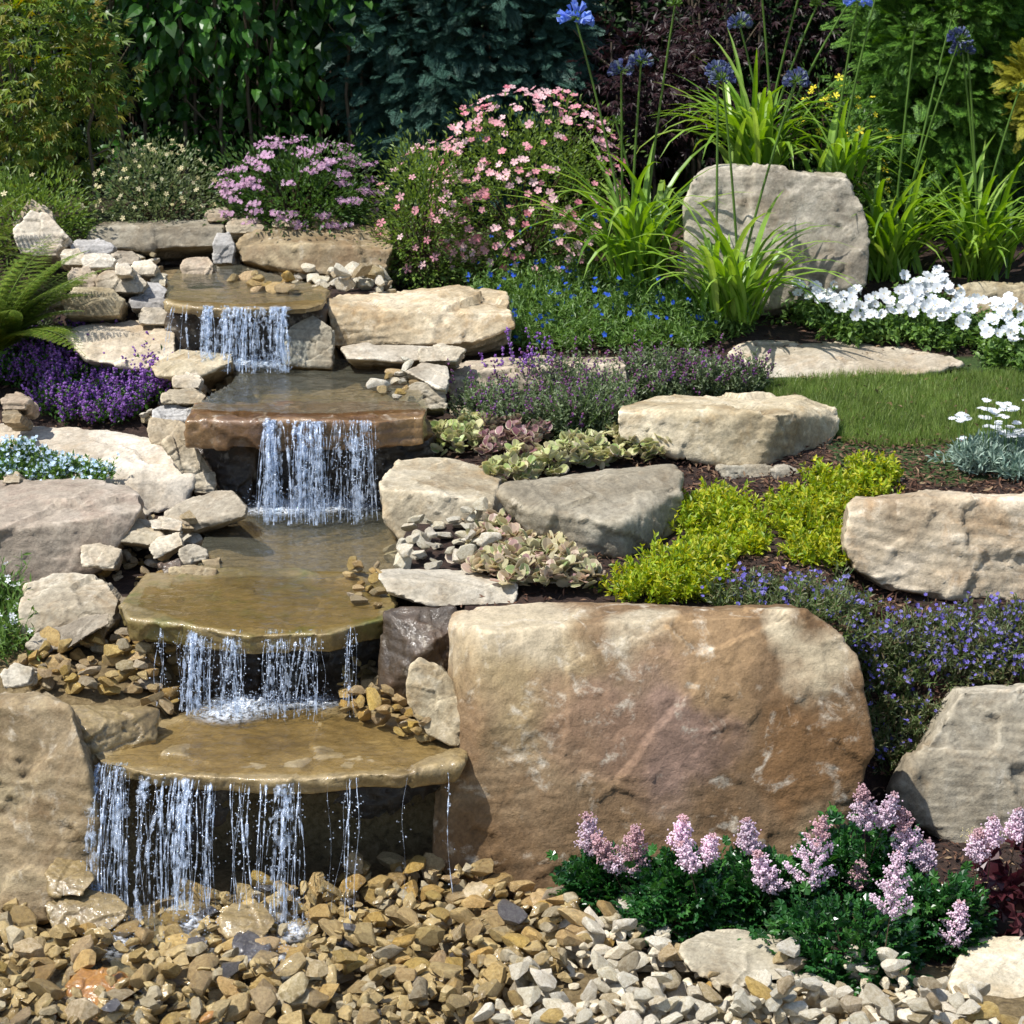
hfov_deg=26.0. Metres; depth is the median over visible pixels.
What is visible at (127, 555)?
pale stone
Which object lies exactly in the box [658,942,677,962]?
pebble
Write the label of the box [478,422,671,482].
ajuga
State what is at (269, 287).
stone chip
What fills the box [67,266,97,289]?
rock
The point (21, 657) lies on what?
stone chip
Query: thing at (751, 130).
agapanthus
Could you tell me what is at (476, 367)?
stone block
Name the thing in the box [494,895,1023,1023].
gravel
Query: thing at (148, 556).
stone chip
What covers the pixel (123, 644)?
stone chip
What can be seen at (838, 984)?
pebble
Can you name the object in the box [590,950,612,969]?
pebble
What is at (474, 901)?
gravel stone
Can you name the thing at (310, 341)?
rock
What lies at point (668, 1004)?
pebble
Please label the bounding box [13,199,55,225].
rock
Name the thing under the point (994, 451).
flowering plant
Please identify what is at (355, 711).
stone chip
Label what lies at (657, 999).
pebble
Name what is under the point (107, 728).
stone block
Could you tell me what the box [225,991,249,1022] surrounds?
gravel stone
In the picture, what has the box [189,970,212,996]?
gravel stone
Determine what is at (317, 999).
gravel stone
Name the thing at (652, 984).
pebble
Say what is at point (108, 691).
stone chip
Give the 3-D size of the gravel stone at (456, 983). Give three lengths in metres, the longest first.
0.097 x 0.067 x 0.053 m
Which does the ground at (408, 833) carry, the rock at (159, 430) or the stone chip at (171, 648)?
the rock at (159, 430)
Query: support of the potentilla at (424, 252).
on the ground at (408, 833)
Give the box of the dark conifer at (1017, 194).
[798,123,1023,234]
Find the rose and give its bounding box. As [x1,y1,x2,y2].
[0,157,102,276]
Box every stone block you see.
[70,704,159,783]
[235,224,393,275]
[327,285,514,356]
[379,457,502,539]
[449,355,630,414]
[496,464,683,558]
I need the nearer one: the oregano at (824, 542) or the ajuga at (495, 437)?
the oregano at (824, 542)
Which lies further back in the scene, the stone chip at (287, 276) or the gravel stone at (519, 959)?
the stone chip at (287, 276)
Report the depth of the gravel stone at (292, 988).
6.65 m
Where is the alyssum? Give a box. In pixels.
[0,434,121,480]
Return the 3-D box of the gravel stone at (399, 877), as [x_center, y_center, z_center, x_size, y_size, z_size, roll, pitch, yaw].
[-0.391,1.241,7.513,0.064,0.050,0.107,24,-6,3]
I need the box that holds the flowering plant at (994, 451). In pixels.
[925,398,1023,483]
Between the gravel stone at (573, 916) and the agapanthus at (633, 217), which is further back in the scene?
the agapanthus at (633, 217)
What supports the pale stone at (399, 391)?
on the water at (308, 387)
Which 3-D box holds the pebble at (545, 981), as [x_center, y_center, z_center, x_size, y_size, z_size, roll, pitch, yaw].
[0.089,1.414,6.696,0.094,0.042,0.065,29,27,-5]
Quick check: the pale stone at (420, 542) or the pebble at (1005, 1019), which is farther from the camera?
the pale stone at (420, 542)
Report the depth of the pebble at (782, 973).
6.71 m
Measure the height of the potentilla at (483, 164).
1.235 m
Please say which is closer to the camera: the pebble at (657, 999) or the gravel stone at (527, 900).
the pebble at (657, 999)
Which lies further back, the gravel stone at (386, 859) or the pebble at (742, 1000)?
the gravel stone at (386, 859)
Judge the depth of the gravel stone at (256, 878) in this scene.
7.40 m
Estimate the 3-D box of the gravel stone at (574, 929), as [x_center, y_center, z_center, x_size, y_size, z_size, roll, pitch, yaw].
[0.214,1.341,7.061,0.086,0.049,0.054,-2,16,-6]
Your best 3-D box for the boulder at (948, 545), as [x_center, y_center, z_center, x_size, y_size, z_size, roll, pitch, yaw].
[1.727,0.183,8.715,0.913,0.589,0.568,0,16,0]
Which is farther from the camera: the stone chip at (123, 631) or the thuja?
the thuja
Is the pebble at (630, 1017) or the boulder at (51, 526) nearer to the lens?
the pebble at (630, 1017)
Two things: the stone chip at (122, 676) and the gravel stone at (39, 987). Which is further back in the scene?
the stone chip at (122, 676)
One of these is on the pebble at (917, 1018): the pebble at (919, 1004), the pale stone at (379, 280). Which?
the pebble at (919, 1004)
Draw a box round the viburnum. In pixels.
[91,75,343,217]
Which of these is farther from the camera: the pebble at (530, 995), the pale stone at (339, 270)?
the pale stone at (339, 270)
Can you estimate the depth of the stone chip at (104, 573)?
8.85 m
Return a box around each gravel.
[0,860,597,1023]
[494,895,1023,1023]
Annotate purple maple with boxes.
[516,12,767,201]
[625,0,915,181]
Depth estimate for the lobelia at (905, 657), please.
8.18 m
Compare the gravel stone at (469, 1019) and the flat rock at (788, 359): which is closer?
the gravel stone at (469, 1019)
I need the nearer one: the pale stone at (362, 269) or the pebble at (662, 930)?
the pebble at (662, 930)
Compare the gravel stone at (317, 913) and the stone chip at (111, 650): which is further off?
the stone chip at (111, 650)
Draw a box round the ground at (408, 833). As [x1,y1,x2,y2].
[0,175,1023,1023]
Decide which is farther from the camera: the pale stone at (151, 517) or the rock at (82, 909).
the pale stone at (151, 517)
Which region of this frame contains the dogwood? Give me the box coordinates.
[53,0,444,219]
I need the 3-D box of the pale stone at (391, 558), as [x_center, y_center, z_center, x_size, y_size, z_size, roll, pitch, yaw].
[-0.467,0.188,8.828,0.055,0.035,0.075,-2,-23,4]
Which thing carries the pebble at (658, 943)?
on the pebble at (669, 963)
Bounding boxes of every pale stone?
[122,549,131,561]
[139,412,148,417]
[141,416,151,423]
[144,558,157,567]
[148,514,154,519]
[149,258,159,263]
[164,530,182,534]
[180,510,197,523]
[182,524,193,533]
[182,532,202,545]
[215,383,222,391]
[216,388,223,395]
[218,385,228,390]
[224,375,235,385]
[224,386,235,398]
[236,369,249,384]
[244,366,253,376]
[274,271,281,279]
[294,275,302,282]
[295,273,306,278]
[301,263,314,271]
[307,273,318,281]
[312,275,333,284]
[315,279,326,285]
[320,282,329,288]
[327,267,337,277]
[328,278,336,286]
[333,263,350,276]
[334,277,355,291]
[340,261,359,279]
[351,263,372,277]
[352,277,359,288]
[358,279,373,289]
[360,263,383,279]
[366,378,390,391]
[374,275,384,285]
[374,286,383,292]
[377,385,386,394]
[382,544,395,552]
[383,280,392,290]
[384,271,390,280]
[384,368,400,377]
[384,372,392,379]
[384,550,396,560]
[386,289,396,292]
[386,377,398,384]
[387,554,395,562]
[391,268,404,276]
[392,394,401,398]
[394,371,406,375]
[394,388,405,394]
[394,552,411,568]
[395,538,406,547]
[396,543,413,557]
[397,378,406,383]
[400,356,409,362]
[401,523,417,531]
[402,359,413,372]
[405,533,419,543]
[407,514,424,523]
[408,380,420,384]
[410,549,418,559]
[411,529,421,535]
[412,550,426,559]
[416,536,429,549]
[421,531,430,541]
[423,517,432,523]
[424,541,437,547]
[424,560,442,569]
[425,527,434,532]
[427,532,437,537]
[431,521,445,528]
[432,543,442,549]
[437,532,452,538]
[444,546,454,553]
[446,516,460,523]
[452,522,463,527]
[452,538,465,544]
[452,548,463,562]
[455,530,465,538]
[456,544,477,560]
[460,506,472,512]
[461,523,473,528]
[465,529,475,539]
[466,510,482,521]
[469,519,483,528]
[470,538,479,546]
[472,497,487,510]
[477,532,501,546]
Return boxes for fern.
[0,193,29,257]
[0,238,107,355]
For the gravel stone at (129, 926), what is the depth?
7.11 m
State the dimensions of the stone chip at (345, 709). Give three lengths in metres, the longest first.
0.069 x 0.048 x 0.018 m
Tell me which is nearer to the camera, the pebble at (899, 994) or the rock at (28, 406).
the pebble at (899, 994)
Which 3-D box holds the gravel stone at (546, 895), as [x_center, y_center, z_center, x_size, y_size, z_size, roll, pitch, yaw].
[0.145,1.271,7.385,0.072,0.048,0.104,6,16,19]
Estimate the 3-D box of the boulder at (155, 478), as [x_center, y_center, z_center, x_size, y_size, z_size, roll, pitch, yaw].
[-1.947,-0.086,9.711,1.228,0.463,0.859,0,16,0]
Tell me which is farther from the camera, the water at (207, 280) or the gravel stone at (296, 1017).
the water at (207, 280)
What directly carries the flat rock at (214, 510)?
on the ground at (408, 833)
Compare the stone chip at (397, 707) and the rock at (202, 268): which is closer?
the stone chip at (397, 707)
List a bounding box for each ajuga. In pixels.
[429,408,496,455]
[445,507,605,588]
[474,408,554,460]
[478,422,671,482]
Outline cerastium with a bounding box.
[0,550,40,664]
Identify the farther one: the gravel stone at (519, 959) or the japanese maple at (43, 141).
the japanese maple at (43, 141)
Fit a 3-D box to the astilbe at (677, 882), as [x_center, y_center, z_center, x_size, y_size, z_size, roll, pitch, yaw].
[0.523,1.203,7.229,0.485,0.516,0.418,0,16,0]
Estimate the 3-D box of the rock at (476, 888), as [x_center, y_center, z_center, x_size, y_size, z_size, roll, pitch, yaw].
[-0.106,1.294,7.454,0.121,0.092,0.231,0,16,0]
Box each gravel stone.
[0,911,13,925]
[0,961,7,972]
[0,1017,9,1023]
[9,1006,30,1023]
[10,905,36,931]
[13,937,44,959]
[25,978,65,1001]
[28,964,55,980]
[29,957,55,966]
[64,997,101,1023]
[65,945,107,962]
[65,966,75,981]
[70,934,93,962]
[73,949,95,972]
[75,922,96,935]
[107,987,134,1001]
[110,920,139,939]
[128,947,145,962]
[129,964,155,988]
[134,927,154,944]
[152,897,175,912]
[158,962,181,978]
[159,923,184,940]
[160,910,188,925]
[160,1011,180,1023]
[165,933,190,947]
[166,900,194,917]
[183,941,207,955]
[186,937,204,943]
[187,953,218,981]
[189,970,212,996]
[192,882,215,902]
[209,999,231,1018]
[214,917,225,942]
[215,937,233,955]
[217,976,240,998]
[221,961,240,977]
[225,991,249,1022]
[243,1011,266,1023]
[249,870,273,887]
[249,974,275,989]
[250,986,277,1013]
[252,950,278,967]
[255,936,280,951]
[256,978,277,993]
[266,880,293,902]
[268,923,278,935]
[274,943,291,958]
[275,988,308,1011]
[278,972,308,1002]
[278,1010,304,1023]
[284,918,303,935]
[285,946,310,959]
[305,959,327,976]
[306,914,319,926]
[307,904,331,921]
[307,987,328,1007]
[308,871,324,896]
[311,942,331,953]
[311,1013,337,1023]
[318,918,342,940]
[319,983,338,1009]
[332,949,358,963]
[335,870,351,886]
[339,874,365,892]
[342,849,363,874]
[342,955,367,974]
[347,980,367,993]
[353,922,377,945]
[356,1006,379,1023]
[360,884,376,906]
[361,911,386,926]
[368,875,391,888]
[372,944,405,958]
[376,851,404,867]
[385,905,407,925]
[387,951,411,963]
[388,871,405,887]
[390,858,411,875]
[390,934,415,947]
[392,967,416,981]
[397,907,418,925]
[400,880,417,897]
[403,855,425,873]
[403,957,429,970]
[408,976,427,1001]
[414,925,444,946]
[420,884,444,901]
[421,868,441,883]
[423,852,444,871]
[424,890,441,900]
[428,907,449,922]
[429,950,447,978]
[430,961,461,978]
[441,875,460,884]
[445,957,463,975]
[445,994,468,1011]
[446,976,462,994]
[449,907,474,925]
[450,922,464,941]
[461,894,494,907]
[464,918,484,940]
[465,1013,485,1023]
[470,946,493,963]
[471,858,493,876]
[478,978,504,996]
[479,911,506,927]
[481,910,498,914]
[482,872,513,884]
[482,961,505,982]
[483,926,509,935]
[497,899,527,925]
[502,933,529,947]
[508,990,523,1006]
[509,880,534,892]
[509,976,528,990]
[516,957,538,985]
[521,896,531,909]
[521,926,542,940]
[541,906,561,916]
[542,886,565,899]
[545,894,564,905]
[555,929,584,946]
[557,907,594,925]
[565,924,586,934]
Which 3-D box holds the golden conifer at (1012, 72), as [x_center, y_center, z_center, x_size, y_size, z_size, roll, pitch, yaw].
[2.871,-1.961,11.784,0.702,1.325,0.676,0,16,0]
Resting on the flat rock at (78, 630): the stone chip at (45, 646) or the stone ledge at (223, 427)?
the stone chip at (45, 646)
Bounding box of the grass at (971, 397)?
[761,362,1023,448]
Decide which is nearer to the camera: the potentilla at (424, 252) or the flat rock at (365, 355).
the flat rock at (365, 355)
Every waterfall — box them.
[80,762,455,970]
[146,629,357,721]
[157,305,291,373]
[242,418,381,524]
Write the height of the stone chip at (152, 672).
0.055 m
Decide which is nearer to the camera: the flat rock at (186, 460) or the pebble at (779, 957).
the pebble at (779, 957)
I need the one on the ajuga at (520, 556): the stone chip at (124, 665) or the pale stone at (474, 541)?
the pale stone at (474, 541)
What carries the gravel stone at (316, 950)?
on the gravel at (155, 994)
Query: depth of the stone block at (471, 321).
10.40 m
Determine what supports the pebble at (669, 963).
on the gravel at (762, 1013)
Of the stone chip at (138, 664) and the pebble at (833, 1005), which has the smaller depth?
the pebble at (833, 1005)
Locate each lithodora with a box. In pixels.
[435,250,624,352]
[467,190,667,306]
[576,256,773,352]
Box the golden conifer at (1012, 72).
[988,37,1023,154]
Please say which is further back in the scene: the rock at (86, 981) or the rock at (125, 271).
the rock at (125, 271)
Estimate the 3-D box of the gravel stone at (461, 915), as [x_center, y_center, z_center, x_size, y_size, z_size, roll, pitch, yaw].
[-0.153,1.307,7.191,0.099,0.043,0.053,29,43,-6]
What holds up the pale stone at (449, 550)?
on the ajuga at (520, 556)
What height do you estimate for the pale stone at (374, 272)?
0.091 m
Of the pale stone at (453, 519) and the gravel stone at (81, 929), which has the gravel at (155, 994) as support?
the gravel stone at (81, 929)
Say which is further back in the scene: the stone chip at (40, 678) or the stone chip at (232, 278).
the stone chip at (232, 278)
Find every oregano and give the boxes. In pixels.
[589,527,741,604]
[667,476,776,559]
[757,449,905,536]
[776,512,848,571]
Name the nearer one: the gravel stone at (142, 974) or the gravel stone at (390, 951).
the gravel stone at (142, 974)
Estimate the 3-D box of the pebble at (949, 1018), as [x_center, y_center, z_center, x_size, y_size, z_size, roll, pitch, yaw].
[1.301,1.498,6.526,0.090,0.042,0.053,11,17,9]
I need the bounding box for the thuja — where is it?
[819,0,1023,234]
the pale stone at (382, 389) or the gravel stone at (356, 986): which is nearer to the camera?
the gravel stone at (356, 986)
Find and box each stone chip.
[9,659,28,666]
[18,653,27,661]
[25,683,39,689]
[28,649,38,660]
[28,659,47,668]
[37,668,51,678]
[37,673,42,683]
[38,640,50,658]
[39,676,54,690]
[40,626,59,650]
[40,650,48,658]
[45,654,67,667]
[48,667,60,675]
[55,653,62,662]
[57,638,71,652]
[57,660,70,668]
[59,665,70,675]
[64,673,78,682]
[64,680,85,693]
[69,665,76,673]
[70,647,86,660]
[76,664,86,670]
[78,675,97,688]
[79,639,89,645]
[79,658,98,667]
[82,666,100,673]
[83,638,94,647]
[87,656,93,661]
[88,633,105,644]
[89,639,108,653]
[92,626,108,638]
[97,684,120,695]
[98,570,111,577]
[98,676,118,686]
[102,654,128,665]
[104,644,125,656]
[105,670,118,677]
[110,634,123,643]
[113,575,122,580]
[114,627,128,636]
[114,669,137,681]
[116,638,130,650]
[116,660,135,671]
[123,562,137,568]
[123,645,132,654]
[123,681,142,692]
[125,651,144,662]
[128,675,140,681]
[130,556,137,562]
[133,659,147,668]
[135,641,151,653]
[137,670,147,679]
[138,678,162,688]
[140,565,149,574]
[140,691,163,705]
[142,668,158,677]
[143,658,154,668]
[144,554,152,558]
[147,652,162,665]
[147,684,159,691]
[154,686,179,699]
[156,697,173,714]
[162,671,171,679]
[164,645,177,652]
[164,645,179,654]
[167,651,178,663]
[169,651,192,664]
[171,663,187,676]
[171,698,179,705]
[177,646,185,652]
[183,686,203,699]
[226,273,238,284]
[239,270,253,282]
[246,279,263,288]
[250,270,257,276]
[250,286,265,292]
[251,274,264,281]
[261,281,271,285]
[265,282,288,294]
[274,282,294,292]
[281,270,295,281]
[337,682,349,685]
[338,687,353,697]
[338,698,351,706]
[339,706,351,712]
[340,699,346,706]
[342,571,357,577]
[342,665,355,677]
[343,677,358,688]
[347,556,356,570]
[347,671,354,677]
[348,680,357,685]
[348,685,364,695]
[350,595,367,603]
[351,656,360,665]
[351,698,365,708]
[351,706,366,714]
[352,560,363,567]
[352,567,362,572]
[352,584,364,590]
[354,694,364,707]
[356,668,366,677]
[357,709,371,720]
[360,673,377,680]
[361,679,373,689]
[362,669,373,674]
[365,585,373,591]
[366,687,380,709]
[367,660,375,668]
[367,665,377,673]
[368,573,378,583]
[369,567,375,573]
[369,586,386,594]
[371,712,390,724]
[373,561,379,569]
[373,602,382,607]
[373,686,380,695]
[374,677,377,686]
[375,704,393,713]
[381,684,393,696]
[381,697,390,705]
[391,693,407,706]
[391,704,402,710]
[393,726,405,736]
[395,715,408,722]
[399,721,407,726]
[400,706,409,714]
[402,720,418,732]
[404,708,412,716]
[410,726,421,734]
[414,733,428,741]
[415,714,423,719]
[418,717,430,725]
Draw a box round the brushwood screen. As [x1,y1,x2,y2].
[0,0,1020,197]
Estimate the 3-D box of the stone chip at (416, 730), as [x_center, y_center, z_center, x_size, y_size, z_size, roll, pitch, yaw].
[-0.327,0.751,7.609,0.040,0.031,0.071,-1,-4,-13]
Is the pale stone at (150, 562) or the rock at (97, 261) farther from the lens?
the rock at (97, 261)
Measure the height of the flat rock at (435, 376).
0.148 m
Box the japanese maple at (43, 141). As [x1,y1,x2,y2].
[0,0,147,223]
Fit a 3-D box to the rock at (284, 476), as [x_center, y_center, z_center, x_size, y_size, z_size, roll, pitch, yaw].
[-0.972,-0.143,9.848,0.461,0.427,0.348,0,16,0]
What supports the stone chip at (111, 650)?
on the stone chip at (109, 661)
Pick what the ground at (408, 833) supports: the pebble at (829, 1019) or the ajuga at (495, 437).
the ajuga at (495, 437)
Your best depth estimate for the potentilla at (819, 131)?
11.89 m
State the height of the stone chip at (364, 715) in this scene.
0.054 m
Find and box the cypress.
[297,0,607,228]
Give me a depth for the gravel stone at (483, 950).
6.89 m
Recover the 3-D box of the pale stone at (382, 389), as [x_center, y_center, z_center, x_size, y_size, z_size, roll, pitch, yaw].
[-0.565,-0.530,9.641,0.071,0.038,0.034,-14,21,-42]
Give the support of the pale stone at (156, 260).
on the ground at (408, 833)
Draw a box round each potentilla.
[68,121,244,256]
[352,110,498,289]
[413,84,648,298]
[781,40,907,225]
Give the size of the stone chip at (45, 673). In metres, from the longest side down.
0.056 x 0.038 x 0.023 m
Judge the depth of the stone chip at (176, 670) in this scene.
8.18 m
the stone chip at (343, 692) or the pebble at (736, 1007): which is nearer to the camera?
the pebble at (736, 1007)
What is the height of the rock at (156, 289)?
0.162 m
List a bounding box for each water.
[109,710,418,771]
[138,575,379,628]
[167,264,321,303]
[192,359,425,412]
[205,496,396,568]
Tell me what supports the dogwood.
on the ground at (408, 833)
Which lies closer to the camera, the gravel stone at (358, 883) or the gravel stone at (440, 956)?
the gravel stone at (440, 956)
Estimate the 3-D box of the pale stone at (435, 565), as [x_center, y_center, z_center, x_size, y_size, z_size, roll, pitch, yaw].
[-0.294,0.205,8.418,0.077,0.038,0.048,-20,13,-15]
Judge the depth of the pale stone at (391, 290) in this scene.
10.70 m
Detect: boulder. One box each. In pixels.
[0,423,194,517]
[0,478,146,585]
[0,691,109,924]
[432,602,874,898]
[618,391,839,466]
[682,163,869,315]
[840,489,1023,600]
[885,683,1023,844]
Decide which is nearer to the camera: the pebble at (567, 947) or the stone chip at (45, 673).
the pebble at (567, 947)
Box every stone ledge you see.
[94,699,467,793]
[118,567,397,653]
[163,286,329,317]
[183,401,432,451]
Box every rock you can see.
[0,392,39,419]
[0,663,37,688]
[2,409,32,431]
[3,471,26,483]
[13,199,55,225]
[13,210,72,268]
[18,573,125,634]
[25,614,108,653]
[45,857,100,897]
[45,889,134,929]
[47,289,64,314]
[60,248,84,271]
[60,287,127,323]
[65,320,175,371]
[65,967,135,1019]
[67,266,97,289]
[70,238,116,254]
[80,543,122,570]
[81,253,117,274]
[86,219,225,261]
[95,270,149,301]
[111,251,141,265]
[115,262,138,279]
[120,519,164,548]
[127,631,261,703]
[129,295,164,316]
[131,260,160,281]
[138,282,168,298]
[138,307,166,327]
[147,417,184,445]
[148,516,182,531]
[149,532,184,560]
[150,274,170,291]
[151,349,234,385]
[152,404,186,422]
[157,255,202,264]
[157,558,182,572]
[160,388,210,407]
[161,435,216,495]
[164,303,328,374]
[164,490,247,533]
[166,786,233,849]
[168,565,217,575]
[172,372,206,394]
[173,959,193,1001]
[178,544,208,564]
[180,257,217,284]
[186,407,192,416]
[196,446,260,512]
[202,557,222,567]
[204,207,233,229]
[212,232,241,274]
[219,902,274,938]
[225,218,266,242]
[232,930,271,962]
[257,448,327,500]
[258,638,379,699]
[271,219,295,227]
[282,316,334,375]
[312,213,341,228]
[325,785,439,818]
[327,433,436,514]
[341,342,431,369]
[377,604,456,705]
[378,568,517,607]
[393,382,447,415]
[405,363,448,390]
[406,657,459,745]
[418,343,465,368]
[462,881,495,900]
[530,888,553,907]
[678,929,786,987]
[715,464,772,478]
[727,339,964,378]
[769,464,802,478]
[947,936,1023,997]
[950,281,1023,316]
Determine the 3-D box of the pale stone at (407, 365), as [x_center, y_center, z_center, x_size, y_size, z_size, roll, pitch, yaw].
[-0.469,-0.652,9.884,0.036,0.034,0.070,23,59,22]
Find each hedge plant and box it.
[0,0,341,199]
[227,0,712,210]
[574,0,970,209]
[816,1,1023,214]
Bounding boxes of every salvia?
[0,315,85,388]
[12,319,173,424]
[478,327,562,374]
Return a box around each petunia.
[771,278,925,347]
[882,265,975,353]
[953,291,1023,372]
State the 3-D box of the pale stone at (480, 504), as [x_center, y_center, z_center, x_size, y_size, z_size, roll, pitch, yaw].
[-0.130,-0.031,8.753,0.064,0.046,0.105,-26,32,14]
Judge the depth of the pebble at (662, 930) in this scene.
7.12 m
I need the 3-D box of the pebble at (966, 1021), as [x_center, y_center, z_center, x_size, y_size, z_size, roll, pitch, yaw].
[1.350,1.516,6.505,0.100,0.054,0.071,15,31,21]
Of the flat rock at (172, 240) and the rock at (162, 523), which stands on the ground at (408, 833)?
the flat rock at (172, 240)
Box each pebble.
[472,1002,494,1021]
[484,1014,498,1023]
[491,1013,509,1022]
[499,1018,514,1023]
[509,961,529,979]
[514,1019,529,1023]
[516,986,540,1007]
[522,971,532,979]
[523,956,539,969]
[528,968,552,986]
[529,1008,548,1023]
[530,967,556,991]
[535,991,549,1003]
[540,1008,563,1023]
[543,998,573,1019]
[549,946,571,960]
[549,991,570,1002]
[555,1019,571,1023]
[561,1002,576,1021]
[571,930,590,952]
[575,1008,592,1023]
[580,979,597,1004]
[581,916,604,933]
[584,906,604,927]
[590,924,604,947]
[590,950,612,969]
[591,944,617,959]
[593,977,611,993]
[594,1016,611,1023]
[597,900,617,916]
[597,966,617,980]
[598,999,617,1017]
[599,993,620,1005]
[603,913,622,923]
[604,942,634,958]
[606,969,633,984]
[607,958,619,968]
[609,984,621,992]
[612,918,637,931]
[614,1010,642,1023]
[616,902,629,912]
[616,971,638,988]
[617,951,640,972]
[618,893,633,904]
[621,992,645,1013]
[625,987,647,1002]
[628,938,644,950]
[632,988,653,1001]
[633,950,650,970]
[634,924,651,932]
[634,987,655,1000]
[642,981,662,990]
[643,1014,660,1023]
[644,977,664,996]
[645,936,670,950]
[648,995,666,1012]
[651,972,672,982]
[654,925,671,935]
[656,957,674,966]
[657,996,679,1011]
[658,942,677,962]
[661,1012,682,1023]
[662,970,680,991]
[666,981,686,997]
[670,949,682,960]
[670,996,694,1016]
[673,961,692,971]
[678,1021,694,1023]
[684,1009,705,1023]
[686,985,709,1002]
[692,999,706,1011]
[696,1003,717,1020]
[697,982,722,1004]
[706,1016,725,1023]
[712,1000,729,1011]
[715,1006,725,1019]
[728,1006,747,1017]
[730,1002,756,1013]
[731,983,749,995]
[732,1012,752,1020]
[733,989,753,1011]
[745,976,771,1000]
[747,1018,755,1023]
[748,996,761,1006]
[755,969,771,987]
[765,997,782,1011]
[770,984,795,998]
[773,951,790,963]
[774,968,794,976]
[776,937,799,957]
[777,975,794,994]
[781,1000,807,1015]
[782,990,796,1002]
[783,957,807,971]
[795,978,802,987]
[798,1008,821,1020]
[801,973,824,980]
[801,977,822,990]
[805,1020,819,1023]
[817,1011,835,1020]
[819,981,837,998]
[819,1015,836,1023]
[820,997,843,1014]
[835,981,853,995]
[836,985,853,999]
[839,995,861,1012]
[844,952,851,969]
[847,1012,870,1023]
[848,944,865,958]
[853,962,878,973]
[858,988,874,1006]
[861,1007,876,1022]
[863,983,894,1009]
[871,1020,888,1023]
[876,947,898,961]
[880,1006,893,1020]
[881,959,910,971]
[884,970,900,978]
[894,992,908,1006]
[906,997,935,1014]
[907,1012,932,1023]
[918,976,941,988]
[919,985,936,997]
[926,992,941,1009]
[936,976,947,989]
[936,988,948,1003]
[939,1012,964,1023]
[942,1001,960,1014]
[948,992,964,1008]
[952,1018,965,1023]
[953,985,970,1001]
[956,998,980,1013]
[959,1017,973,1023]
[960,981,990,996]
[967,983,982,1003]
[967,1001,999,1021]
[973,1020,988,1023]
[996,1014,1019,1023]
[1018,1016,1023,1023]
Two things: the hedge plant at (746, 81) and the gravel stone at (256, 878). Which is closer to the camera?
the gravel stone at (256, 878)
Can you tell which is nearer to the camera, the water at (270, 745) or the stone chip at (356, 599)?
the water at (270, 745)
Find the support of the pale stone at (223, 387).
on the pale stone at (228, 395)
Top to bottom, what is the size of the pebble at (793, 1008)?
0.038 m
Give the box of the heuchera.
[971,825,1023,936]
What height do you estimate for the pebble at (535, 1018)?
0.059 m
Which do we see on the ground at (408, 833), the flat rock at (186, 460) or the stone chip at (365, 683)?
the flat rock at (186, 460)
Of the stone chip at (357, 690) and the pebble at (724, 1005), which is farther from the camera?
the stone chip at (357, 690)
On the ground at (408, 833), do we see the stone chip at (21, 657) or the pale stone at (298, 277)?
the pale stone at (298, 277)
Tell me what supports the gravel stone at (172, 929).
on the gravel at (155, 994)
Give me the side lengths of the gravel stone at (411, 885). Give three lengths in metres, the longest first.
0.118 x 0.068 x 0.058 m
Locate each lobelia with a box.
[695,557,891,624]
[820,603,953,704]
[863,591,1023,690]
[863,670,944,776]
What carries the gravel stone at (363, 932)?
on the gravel at (155, 994)
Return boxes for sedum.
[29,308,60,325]
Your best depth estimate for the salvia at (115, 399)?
10.14 m
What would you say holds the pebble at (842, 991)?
on the gravel at (762, 1013)
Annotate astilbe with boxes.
[546,811,669,923]
[609,813,745,946]
[702,815,838,931]
[737,849,932,995]
[776,782,940,918]
[871,807,1023,963]
[960,826,996,888]
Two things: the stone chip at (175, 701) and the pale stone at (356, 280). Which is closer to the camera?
the stone chip at (175, 701)
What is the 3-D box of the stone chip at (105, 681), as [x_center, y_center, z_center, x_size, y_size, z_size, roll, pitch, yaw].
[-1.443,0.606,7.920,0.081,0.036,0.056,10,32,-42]
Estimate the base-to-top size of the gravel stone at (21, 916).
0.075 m
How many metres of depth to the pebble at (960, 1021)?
6.45 m
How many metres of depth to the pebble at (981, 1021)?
6.47 m
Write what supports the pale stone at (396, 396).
on the water at (308, 387)
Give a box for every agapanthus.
[481,0,740,282]
[600,59,862,324]
[632,0,866,169]
[763,0,935,179]
[832,10,1023,282]
[864,35,1023,282]
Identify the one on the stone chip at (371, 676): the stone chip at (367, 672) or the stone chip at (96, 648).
the stone chip at (367, 672)
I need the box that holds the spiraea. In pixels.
[192,113,396,252]
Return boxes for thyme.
[442,346,586,439]
[525,329,649,440]
[604,333,781,402]
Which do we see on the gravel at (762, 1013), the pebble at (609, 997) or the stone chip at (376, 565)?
the pebble at (609, 997)
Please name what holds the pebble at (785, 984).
on the pebble at (774, 994)
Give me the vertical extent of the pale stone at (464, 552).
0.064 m
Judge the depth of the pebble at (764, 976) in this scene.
6.60 m
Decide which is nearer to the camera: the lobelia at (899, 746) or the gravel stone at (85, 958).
the gravel stone at (85, 958)
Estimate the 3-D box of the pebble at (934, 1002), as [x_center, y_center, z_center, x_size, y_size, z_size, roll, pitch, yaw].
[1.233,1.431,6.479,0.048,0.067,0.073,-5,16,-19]
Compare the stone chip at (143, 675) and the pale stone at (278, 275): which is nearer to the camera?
the stone chip at (143, 675)
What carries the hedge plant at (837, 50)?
on the ground at (408, 833)
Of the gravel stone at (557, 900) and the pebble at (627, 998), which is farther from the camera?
the gravel stone at (557, 900)

